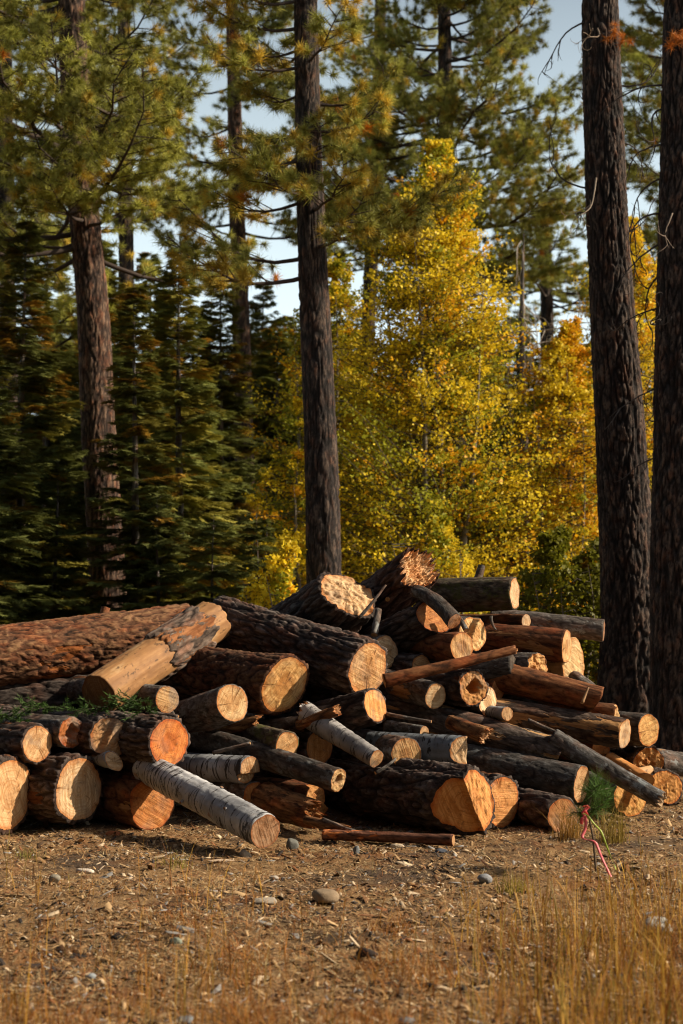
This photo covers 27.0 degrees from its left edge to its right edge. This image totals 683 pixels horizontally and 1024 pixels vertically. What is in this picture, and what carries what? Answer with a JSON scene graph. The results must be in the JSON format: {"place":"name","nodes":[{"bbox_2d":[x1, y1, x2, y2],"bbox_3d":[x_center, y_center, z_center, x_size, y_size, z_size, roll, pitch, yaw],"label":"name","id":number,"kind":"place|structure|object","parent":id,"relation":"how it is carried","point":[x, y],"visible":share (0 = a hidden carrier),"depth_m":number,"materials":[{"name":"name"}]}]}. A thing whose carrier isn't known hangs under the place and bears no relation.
{"place":"outdoors","nodes":[
{"label":"outdoors","id":0,"kind":"place"},
{"bbox_2d":[12,0,663,413],"label":"sky","id":1,"kind":"structure","parent":0,"point":[566,14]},
{"bbox_2d":[0,669,682,1023],"bbox_3d":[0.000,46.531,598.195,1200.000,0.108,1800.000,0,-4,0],"label":"ground","id":2,"kind":"structure","parent":0,"point":[11,929],"depth_m":7.65,"materials":[{"name":"brown soil"}]},
{"bbox_2d":[0,754,30,834],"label":"pine log","id":3,"kind":"object","parent":2,"relation":"on","point":[15,772],"visible":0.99,"depth_m":10.11,"materials":[{"name":"brown wood"}]},
{"bbox_2d":[0,349,92,624],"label":"fir tree","id":4,"kind":"object","parent":2,"relation":"on","point":[13,543],"visible":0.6,"depth_m":20.39,"materials":[{"name":"green plant"}]},
{"bbox_2d":[0,220,100,624],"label":"fir tree","id":5,"kind":"object","parent":2,"relation":"on","point":[31,385],"visible":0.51,"depth_m":23.10,"materials":[{"name":"green plant"}]},
{"bbox_2d":[16,222,87,618],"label":"fir tree","id":6,"kind":"object","parent":2,"relation":"on","point":[44,441],"visible":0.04,"depth_m":32.11,"materials":[{"name":"green plant"}]},
{"bbox_2d":[0,456,114,618],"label":"fir tree","id":7,"kind":"object","parent":2,"relation":"on","point":[35,570],"visible":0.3,"depth_m":21.48,"materials":[{"name":"green plant"}]},
{"bbox_2d":[26,752,102,824],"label":"pine log","id":8,"kind":"object","parent":2,"relation":"on","point":[65,788],"visible":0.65,"depth_m":10.24,"materials":[{"name":"brown wood"}]},
{"bbox_2d":[0,721,52,764],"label":"pine log","id":9,"kind":"object","parent":8,"relation":"on","point":[28,742],"visible":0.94,"depth_m":10.24,"materials":[{"name":"brown wood"}]},
{"bbox_2d":[0,711,81,748],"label":"pine log","id":10,"kind":"object","parent":8,"relation":"on","point":[68,727],"visible":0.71,"depth_m":10.44,"materials":[{"name":"brown wood"}]},
{"bbox_2d":[0,706,124,756],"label":"pine log","id":11,"kind":"object","parent":8,"relation":"on","point":[104,731],"visible":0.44,"depth_m":10.43,"materials":[{"name":"brown wood"}]},
{"bbox_2d":[0,0,139,570],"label":"pine tree","id":12,"kind":"object","parent":2,"relation":"on","point":[69,309],"visible":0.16,"depth_m":29.94,"materials":[{"name":"green plant"}]},
{"bbox_2d":[42,240,147,608],"bbox_3d":[-4.944,-0.924,29.239,3.330,9.430,3.454,0,-4,0],"label":"fir tree","id":13,"kind":"object","parent":2,"relation":"on","point":[72,436],"visible":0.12,"depth_m":29.06,"materials":[{"name":"green plant"}]},
{"bbox_2d":[14,0,225,361],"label":"pine tree","id":14,"kind":"object","parent":2,"relation":"on","point":[128,239],"visible":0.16,"depth_m":34.43,"materials":[{"name":"green plant"}]},
{"bbox_2d":[68,285,186,614],"bbox_3d":[-3.089,-0.114,21.094,2.235,6.592,2.180,0,-4,0],"label":"fir tree","id":15,"kind":"object","parent":2,"relation":"on","point":[126,393],"visible":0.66,"depth_m":21.02,"materials":[{"name":"green plant"}]},
{"bbox_2d":[92,765,173,829],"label":"pine log","id":16,"kind":"object","parent":2,"relation":"on","point":[128,798],"visible":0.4,"depth_m":10.39,"materials":[{"name":"brown wood"}]},
{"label":"pine log","id":17,"kind":"object","parent":16,"relation":"on","visible":0},
{"bbox_2d":[0,704,190,764],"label":"pine log","id":18,"kind":"object","parent":17,"relation":"on","point":[145,737],"visible":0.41,"depth_m":10.36,"materials":[{"name":"brown wood"}]},
{"bbox_2d":[0,674,146,713],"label":"pine log","id":19,"kind":"object","parent":18,"relation":"on","point":[51,691],"visible":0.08,"depth_m":11.91,"materials":[{"name":"brown wood"}]},
{"bbox_2d":[0,603,189,686],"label":"pine log","id":20,"kind":"object","parent":19,"relation":"on","point":[39,650],"visible":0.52,"depth_m":12.08,"materials":[{"name":"brown wood"}]},
{"bbox_2d":[65,679,178,713],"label":"pine log","id":21,"kind":"object","parent":19,"relation":"on","point":[164,698],"visible":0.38,"depth_m":10.87,"materials":[{"name":"beige wood"}]},
{"bbox_2d":[82,602,230,711],"bbox_3d":[-1.473,1.158,11.458,0.409,0.407,1.556,-3,16,32],"label":"peeled log","id":22,"kind":"object","parent":18,"relation":"on","point":[167,649],"visible":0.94,"depth_m":11.29,"materials":[{"name":"brown wood"}]},
{"bbox_2d":[0,0,269,607],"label":"pine tree","id":23,"kind":"object","parent":2,"relation":"on","point":[152,101],"visible":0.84,"depth_m":23.54,"materials":[{"name":"green plant"}]},
{"bbox_2d":[84,252,222,604],"bbox_3d":[-4.386,-0.921,31.120,3.904,9.768,3.948,2,-5,-25],"label":"fir tree","id":24,"kind":"object","parent":2,"relation":"on","point":[154,258],"visible":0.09,"depth_m":31.29,"materials":[{"name":"green plant"}]},
{"bbox_2d":[110,491,211,610],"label":"fir tree","id":25,"kind":"object","parent":2,"relation":"on","point":[170,556],"visible":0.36,"depth_m":20.39,"materials":[{"name":"green plant"}]},
{"bbox_2d":[92,244,252,607],"bbox_3d":[-2.417,-0.487,22.080,2.991,7.485,3.025,0,-4,0],"label":"fir tree","id":26,"kind":"object","parent":2,"relation":"on","point":[193,426],"visible":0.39,"depth_m":22.03,"materials":[{"name":"green plant"}]},
{"bbox_2d":[132,756,279,847],"bbox_3d":[-0.969,1.961,9.824,0.252,0.245,1.572,3,5,-38],"label":"birch log","id":27,"kind":"object","parent":2,"relation":"on","point":[243,819],"visible":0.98,"depth_m":9.59,"materials":[{"name":"grey wood"}]},
{"bbox_2d":[173,519,256,604],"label":"fir tree","id":28,"kind":"object","parent":2,"relation":"on","point":[213,575],"visible":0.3,"depth_m":19.86,"materials":[{"name":"green plant"}]},
{"bbox_2d":[0,828,461,1023],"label":"sparse grass","id":29,"kind":"structure","parent":2,"relation":"on","point":[183,1007],"depth_m":5.72,"materials":[{"name":"plant"}]},
{"bbox_2d":[182,273,283,606],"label":"fir tree","id":30,"kind":"object","parent":2,"relation":"on","point":[223,356],"visible":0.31,"depth_m":33.14,"materials":[{"name":"green plant"}]},
{"bbox_2d":[139,0,330,595],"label":"pine tree","id":31,"kind":"object","parent":2,"relation":"on","point":[231,101],"visible":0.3,"depth_m":38.47,"materials":[{"name":"green plant"}]},
{"bbox_2d":[210,781,260,802],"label":"pine log","id":32,"kind":"object","parent":2,"relation":"on","point":[244,791],"visible":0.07,"depth_m":10.57,"materials":[{"name":"brown wood"}]},
{"bbox_2d":[177,752,259,783],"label":"birch log","id":33,"kind":"object","parent":32,"relation":"on","point":[239,769],"visible":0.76,"depth_m":10.62,"materials":[{"name":"grey wood"}]},
{"bbox_2d":[188,730,345,791],"bbox_3d":[-0.635,1.831,10.724,1.666,0.206,0.228,8,2,40],"label":"pine log","id":34,"kind":"object","parent":33,"relation":"on","point":[298,767],"visible":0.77,"depth_m":10.51,"materials":[{"name":"brown wood"}]},
{"bbox_2d":[173,684,247,732],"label":"pine log","id":35,"kind":"object","parent":34,"relation":"on","point":[218,707],"visible":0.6,"depth_m":10.81,"materials":[{"name":"brown wood"}]},
{"bbox_2d":[236,724,298,752],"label":"pine log","id":36,"kind":"object","parent":34,"relation":"on","point":[276,738],"visible":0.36,"depth_m":10.69,"materials":[{"name":"brown wood"}]},
{"bbox_2d":[154,647,309,714],"bbox_3d":[-0.966,1.361,11.530,1.535,0.529,0.518,-2,-5,41],"label":"pine log","id":37,"kind":"object","parent":36,"relation":"on","point":[272,683],"visible":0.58,"depth_m":11.14,"materials":[{"name":"brown wood"}]},
{"bbox_2d":[187,748,294,779],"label":"pine log","id":38,"kind":"object","parent":2,"relation":"on","point":[262,773],"depth_m":11.45,"materials":[{"name":"brown wood"}]},
{"bbox_2d":[296,731,332,763],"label":"pine log","id":39,"kind":"object","parent":38,"relation":"on","point":[312,745],"visible":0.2,"depth_m":11.13,"materials":[{"name":"brown wood"}]},
{"bbox_2d":[245,709,291,719],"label":"pine log","id":40,"kind":"object","parent":39,"relation":"on","point":[251,714],"depth_m":12.30,"materials":[{"name":"brown wood"}]},
{"bbox_2d":[264,684,345,718],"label":"pine log","id":41,"kind":"object","parent":40,"relation":"on","point":[313,693],"visible":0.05,"depth_m":11.79,"materials":[{"name":"brown wood"}]},
{"bbox_2d":[210,595,387,693],"bbox_3d":[-0.428,1.113,11.877,0.536,0.528,1.842,4,5,-45],"label":"pine log","id":42,"kind":"object","parent":41,"relation":"on","point":[341,661],"visible":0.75,"depth_m":11.44,"materials":[{"name":"brown wood"}]},
{"bbox_2d":[270,572,376,632],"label":"pine log","id":43,"kind":"object","parent":42,"relation":"on","point":[341,601],"visible":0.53,"depth_m":12.04,"materials":[{"name":"brown wood"}]},
{"bbox_2d":[286,688,386,738],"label":"pine log","id":44,"kind":"object","parent":39,"relation":"on","point":[361,709],"visible":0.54,"depth_m":10.89,"materials":[{"name":"brown wood"}]},
{"bbox_2d":[231,285,287,493],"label":"fir tree","id":45,"kind":"object","parent":2,"relation":"on","point":[257,314],"visible":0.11,"depth_m":44.40,"materials":[{"name":"green plant"}]},
{"bbox_2d":[232,513,297,608],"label":"fir tree","id":46,"kind":"object","parent":2,"relation":"on","point":[250,548],"visible":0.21,"depth_m":21.47,"materials":[{"name":"green plant"}]},
{"bbox_2d":[236,538,306,608],"bbox_3d":[-0.864,1.651,18.576,1.394,2.674,1.851,-1,-4,11],"label":"aspen bush","id":47,"kind":"object","parent":2,"relation":"on","point":[281,587],"visible":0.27,"depth_m":18.54,"materials":[{"name":"yellow plant"}]},
{"bbox_2d":[225,396,349,606],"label":"aspen tree","id":48,"kind":"object","parent":2,"relation":"on","point":[294,468],"visible":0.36,"depth_m":25.06,"materials":[{"name":"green plant"}]},
{"bbox_2d":[224,328,351,583],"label":"fir tree","id":49,"kind":"object","parent":2,"relation":"on","point":[263,424],"visible":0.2,"depth_m":42.39,"materials":[{"name":"green plant"}]},
{"bbox_2d":[250,781,326,828],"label":"splintered log","id":50,"kind":"object","parent":2,"relation":"on","point":[283,804],"visible":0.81,"depth_m":10.25,"materials":[{"name":"brown wood"}]},
{"bbox_2d":[251,776,327,816],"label":"pine log","id":51,"kind":"object","parent":2,"relation":"on","point":[311,791],"visible":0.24,"depth_m":10.70,"materials":[{"name":"brown wood"}]},
{"bbox_2d":[201,252,420,604],"bbox_3d":[-0.436,-0.803,28.090,4.415,8.997,3.923,2,-5,-23],"label":"aspen tree","id":52,"kind":"object","parent":2,"relation":"on","point":[339,292],"visible":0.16,"depth_m":27.95,"materials":[{"name":"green plant"}]},
{"bbox_2d":[150,0,472,583],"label":"pine tree","id":53,"kind":"object","parent":2,"relation":"on","point":[307,37],"visible":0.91,"depth_m":19.55,"materials":[{"name":"green plant"}]},
{"bbox_2d":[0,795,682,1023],"bbox_3d":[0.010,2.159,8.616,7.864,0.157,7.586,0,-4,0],"label":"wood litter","id":54,"kind":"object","parent":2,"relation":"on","point":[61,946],"visible":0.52,"depth_m":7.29,"materials":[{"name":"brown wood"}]},
{"bbox_2d":[0,857,682,1023],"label":"grass","id":55,"kind":"structure","parent":2,"relation":"on","point":[255,1013],"depth_m":5.93,"materials":[{"name":"plant"}]},
{"bbox_2d":[287,0,437,544],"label":"pine tree","id":56,"kind":"object","parent":2,"relation":"on","point":[348,55],"visible":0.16,"depth_m":46.70,"materials":[{"name":"green plant"}]},
{"bbox_2d":[321,829,454,845],"bbox_3d":[0.310,2.181,9.548,0.937,0.079,0.094,-3,-5,22],"label":"ground pole","id":57,"kind":"object","parent":2,"relation":"on","point":[395,837],"visible":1,"depth_m":9.53,"materials":[{"name":"brown wood"}]},
{"bbox_2d":[324,750,495,835],"bbox_3d":[0.401,2.092,10.676,0.520,0.526,2.078,2,-7,-29],"label":"pine log","id":58,"kind":"object","parent":2,"relation":"on","point":[451,798],"visible":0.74,"depth_m":10.09,"materials":[{"name":"brown wood"}]},
{"bbox_2d":[297,701,382,767],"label":"birch log","id":59,"kind":"object","parent":58,"relation":"on","point":[333,731],"visible":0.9,"depth_m":10.61,"materials":[{"name":"grey wood"}]},
{"bbox_2d":[353,729,421,764],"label":"pine log","id":60,"kind":"object","parent":58,"relation":"on","point":[391,750],"visible":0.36,"depth_m":10.67,"materials":[{"name":"beige wood"}]},
{"bbox_2d":[364,731,466,763],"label":"birch log","id":61,"kind":"object","parent":58,"relation":"on","point":[444,748],"visible":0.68,"depth_m":10.66,"materials":[{"name":"grey wood"}]},
{"bbox_2d":[267,0,585,550],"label":"pine tree","id":62,"kind":"object","parent":2,"relation":"on","point":[507,44],"visible":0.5,"depth_m":35.15,"materials":[{"name":"green plant"}]},
{"bbox_2d":[259,136,598,613],"bbox_3d":[1.592,-1.787,26.312,5.825,10.695,5.619,1,-4,-14],"label":"aspen tree","id":63,"kind":"object","parent":2,"relation":"on","point":[429,348],"visible":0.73,"depth_m":25.69,"materials":[{"name":"yellow plant"}]},
{"bbox_2d":[382,512,486,613],"bbox_3d":[1.435,1.580,21.040,3.054,3.193,3.330,1,-5,-19],"label":"aspen bush","id":64,"kind":"object","parent":2,"relation":"on","point":[441,533],"visible":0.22,"depth_m":20.87,"materials":[{"name":"yellow plant"}]},
{"bbox_2d":[480,771,519,829],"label":"pine log","id":65,"kind":"object","parent":2,"relation":"on","point":[505,792],"visible":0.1,"depth_m":10.25,"materials":[{"name":"brown wood"}]},
{"bbox_2d":[269,714,382,749],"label":"pine log","id":66,"kind":"object","parent":65,"relation":"on","point":[378,727],"visible":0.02,"depth_m":11.69,"materials":[{"name":"brown wood"}]},
{"bbox_2d":[447,687,496,716],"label":"pine log","id":67,"kind":"object","parent":66,"relation":"on","point":[490,699],"visible":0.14,"depth_m":11.32,"materials":[{"name":"beige wood"}]},
{"bbox_2d":[422,668,488,706],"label":"pine log","id":68,"kind":"object","parent":67,"relation":"on","point":[464,687],"visible":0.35,"depth_m":11.20,"materials":[{"name":"brown wood"}]},
{"bbox_2d":[363,601,452,652],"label":"pine log","id":69,"kind":"object","parent":68,"relation":"on","point":[405,630],"visible":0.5,"depth_m":11.79,"materials":[{"name":"brown wood"}]},
{"bbox_2d":[410,585,460,628],"bbox_3d":[0.770,0.758,11.720,0.138,0.171,0.573,3,22,-36],"label":"curved branch","id":70,"kind":"object","parent":69,"relation":"on","point":[444,610],"visible":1,"depth_m":11.62,"materials":[{"name":"grey plant"}]},
{"bbox_2d":[409,632,472,660],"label":"pine log","id":71,"kind":"object","parent":68,"relation":"on","point":[442,646],"visible":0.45,"depth_m":11.54,"materials":[{"name":"brown wood"}]},
{"bbox_2d":[382,645,517,687],"bbox_3d":[0.861,1.198,11.159,1.109,0.112,0.132,-12,-2,-9],"label":"thin pole","id":72,"kind":"object","parent":68,"relation":"on","point":[408,675],"visible":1,"depth_m":11.09,"materials":[{"name":"brown wood"}]},
{"bbox_2d":[487,524,599,681],"bbox_3d":[2.557,1.561,18.459,2.018,2.839,1.914,2,-5,-20],"label":"aspen bush","id":73,"kind":"object","parent":2,"relation":"on","point":[555,546],"visible":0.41,"depth_m":18.49,"materials":[{"name":"green plant"}]},
{"bbox_2d":[512,787,577,832],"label":"pine log","id":74,"kind":"object","parent":2,"relation":"on","point":[532,802],"visible":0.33,"depth_m":10.08,"materials":[{"name":"brown wood"}]},
{"bbox_2d":[466,743,588,802],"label":"pine log","id":75,"kind":"object","parent":74,"relation":"on","point":[556,777],"visible":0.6,"depth_m":10.62,"materials":[{"name":"brown wood"}]},
{"bbox_2d":[381,690,562,759],"bbox_3d":[1.008,1.714,11.190,1.612,0.280,0.281,12,2,28],"label":"pine log","id":76,"kind":"object","parent":75,"relation":"on","point":[510,737],"visible":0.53,"depth_m":11.04,"materials":[{"name":"brown wood"}]},
{"bbox_2d":[379,668,445,708],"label":"pine log","id":77,"kind":"object","parent":76,"relation":"on","point":[428,694],"visible":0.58,"depth_m":11.16,"materials":[{"name":"brown wood"}]},
{"bbox_2d":[548,729,666,807],"bbox_3d":[1.985,1.923,10.623,0.976,0.162,0.164,28,10,28],"label":"pine log","id":78,"kind":"object","parent":75,"relation":"on","point":[576,751],"visible":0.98,"depth_m":10.57,"materials":[{"name":"grey wood"}]},
{"bbox_2d":[408,842,682,1023],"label":"dry grass","id":79,"kind":"structure","parent":2,"relation":"on","point":[665,1003],"depth_m":5.86,"materials":[{"name":"plant"}]},
{"bbox_2d":[505,233,589,594],"bbox_3d":[4.503,-1.067,30.129,2.319,9.850,2.032,0,-4,0],"label":"dead snag","id":80,"kind":"object","parent":2,"relation":"on","point":[521,312],"visible":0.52,"depth_m":30.31,"materials":[{"name":"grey wood"}]},
{"bbox_2d":[477,186,644,384],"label":"pine tree","id":81,"kind":"object","parent":2,"relation":"on","point":[546,304],"visible":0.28,"depth_m":52.50,"materials":[{"name":"green plant"}]},
{"bbox_2d":[475,314,652,665],"bbox_3d":[4.268,-0.130,27.010,4.062,7.497,4.052,0,-4,0],"label":"aspen tree","id":82,"kind":"object","parent":2,"relation":"on","point":[567,355],"visible":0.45,"depth_m":26.80,"materials":[{"name":"yellow plant"}]},
{"bbox_2d":[478,215,656,666],"bbox_3d":[6.093,-1.385,30.796,5.769,10.568,5.706,1,-4,-16],"label":"aspen tree","id":83,"kind":"object","parent":2,"relation":"on","point":[647,357],"visible":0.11,"depth_m":31.07,"materials":[{"name":"yellow plant"}]},
{"bbox_2d":[551,537,600,684],"bbox_3d":[3.447,1.651,18.904,1.659,2.725,1.505,3,-5,-37],"label":"aspen bush","id":84,"kind":"object","parent":2,"relation":"on","point":[588,562],"visible":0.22,"depth_m":18.85,"materials":[{"name":"green plant"}]},
{"bbox_2d":[558,766,620,871],"bbox_3d":[1.510,1.848,8.576,0.471,0.708,0.424,0,-4,0],"label":"pine seedling","id":85,"kind":"object","parent":2,"relation":"on","point":[596,787],"visible":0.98,"depth_m":8.57,"materials":[{"name":"green plant"}]},
{"bbox_2d":[538,0,662,713],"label":"pine tree","id":86,"kind":"object","parent":2,"relation":"on","point":[624,526],"visible":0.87,"depth_m":17.96,"materials":[{"name":"brown plant"}]},
{"bbox_2d":[575,771,645,816],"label":"pine log","id":87,"kind":"object","parent":2,"relation":"on","point":[632,802],"visible":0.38,"depth_m":10.78,"materials":[{"name":"brown wood"}]},
{"bbox_2d":[496,698,630,747],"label":"pine log","id":88,"kind":"object","parent":87,"relation":"on","point":[605,730],"visible":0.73,"depth_m":11.13,"materials":[{"name":"brown wood"}]},
{"bbox_2d":[471,653,603,711],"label":"pine log","id":89,"kind":"object","parent":88,"relation":"on","point":[540,686],"visible":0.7,"depth_m":11.38,"materials":[{"name":"brown wood"}]},
{"bbox_2d":[585,0,664,354],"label":"pine tree","id":90,"kind":"object","parent":2,"relation":"on","point":[633,53],"visible":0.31,"depth_m":37.24,"materials":[{"name":"green plant"}]},
{"bbox_2d":[600,0,682,751],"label":"pine tree","id":91,"kind":"object","parent":2,"relation":"on","point":[666,622],"visible":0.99,"depth_m":16.55,"materials":[{"name":"brown plant"}]},
{"bbox_2d":[651,766,682,805],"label":"pine log","id":92,"kind":"object","parent":2,"relation":"on","point":[669,782],"visible":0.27,"depth_m":11.29,"materials":[{"name":"brown wood"}]},
{"bbox_2d":[557,747,616,763],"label":"pine log","id":93,"kind":"object","parent":92,"relation":"on","point":[612,750],"visible":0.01,"depth_m":11.96,"materials":[{"name":"brown wood"}]},
{"bbox_2d":[501,693,543,704],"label":"pine log","id":94,"kind":"object","parent":93,"relation":"on","point":[509,696],"visible":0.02,"depth_m":12.08,"materials":[{"name":"brown wood"}]},
{"bbox_2d":[472,651,547,671],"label":"pine log","id":95,"kind":"object","parent":94,"relation":"on","point":[537,660],"visible":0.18,"depth_m":11.69,"materials":[{"name":"brown wood"}]},
{"bbox_2d":[481,623,571,662],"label":"pine log","id":96,"kind":"object","parent":95,"relation":"on","point":[547,643],"visible":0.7,"depth_m":11.92,"materials":[{"name":"brown wood"}]},
{"bbox_2d":[460,614,530,625],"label":"pine log","id":97,"kind":"object","parent":96,"relation":"on","point":[517,619],"visible":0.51,"depth_m":12.21,"materials":[{"name":"brown wood"}]},
{"bbox_2d":[416,577,519,612],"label":"pine log","id":98,"kind":"object","parent":97,"relation":"on","point":[472,594],"visible":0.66,"depth_m":12.19,"materials":[{"name":"brown wood"}]},
{"bbox_2d":[546,637,584,676],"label":"peeled log","id":99,"kind":"object","parent":94,"relation":"on","point":[575,662],"visible":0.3,"depth_m":12.04,"materials":[{"name":"brown wood"}]},
{"bbox_2d":[490,610,604,641],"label":"pine log","id":100,"kind":"object","parent":99,"relation":"on","point":[586,628],"visible":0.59,"depth_m":12.41,"materials":[{"name":"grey wood"}]},
{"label":"pine log","id":101,"kind":"object","parent":94,"relation":"on","visible":0},
{"bbox_2d":[358,547,439,633],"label":"pine log","id":102,"kind":"object","parent":101,"relation":"on","point":[402,574],"visible":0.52,"depth_m":12.29,"materials":[{"name":"brown wood"}]},
{"bbox_2d":[559,742,609,759],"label":"pine log","id":103,"kind":"object","parent":93,"relation":"on","point":[602,750],"visible":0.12,"depth_m":11.65,"materials":[{"name":"brown wood"}]},
{"bbox_2d":[618,711,658,746],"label":"pine log","id":104,"kind":"object","parent":103,"relation":"on","point":[644,729],"visible":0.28,"depth_m":11.50,"materials":[{"name":"beige wood"}]},
{"bbox_2d":[615,745,664,768],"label":"pine log","id":105,"kind":"object","parent":92,"relation":"on","point":[639,756],"visible":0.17,"depth_m":11.58,"materials":[{"name":"brown wood"}]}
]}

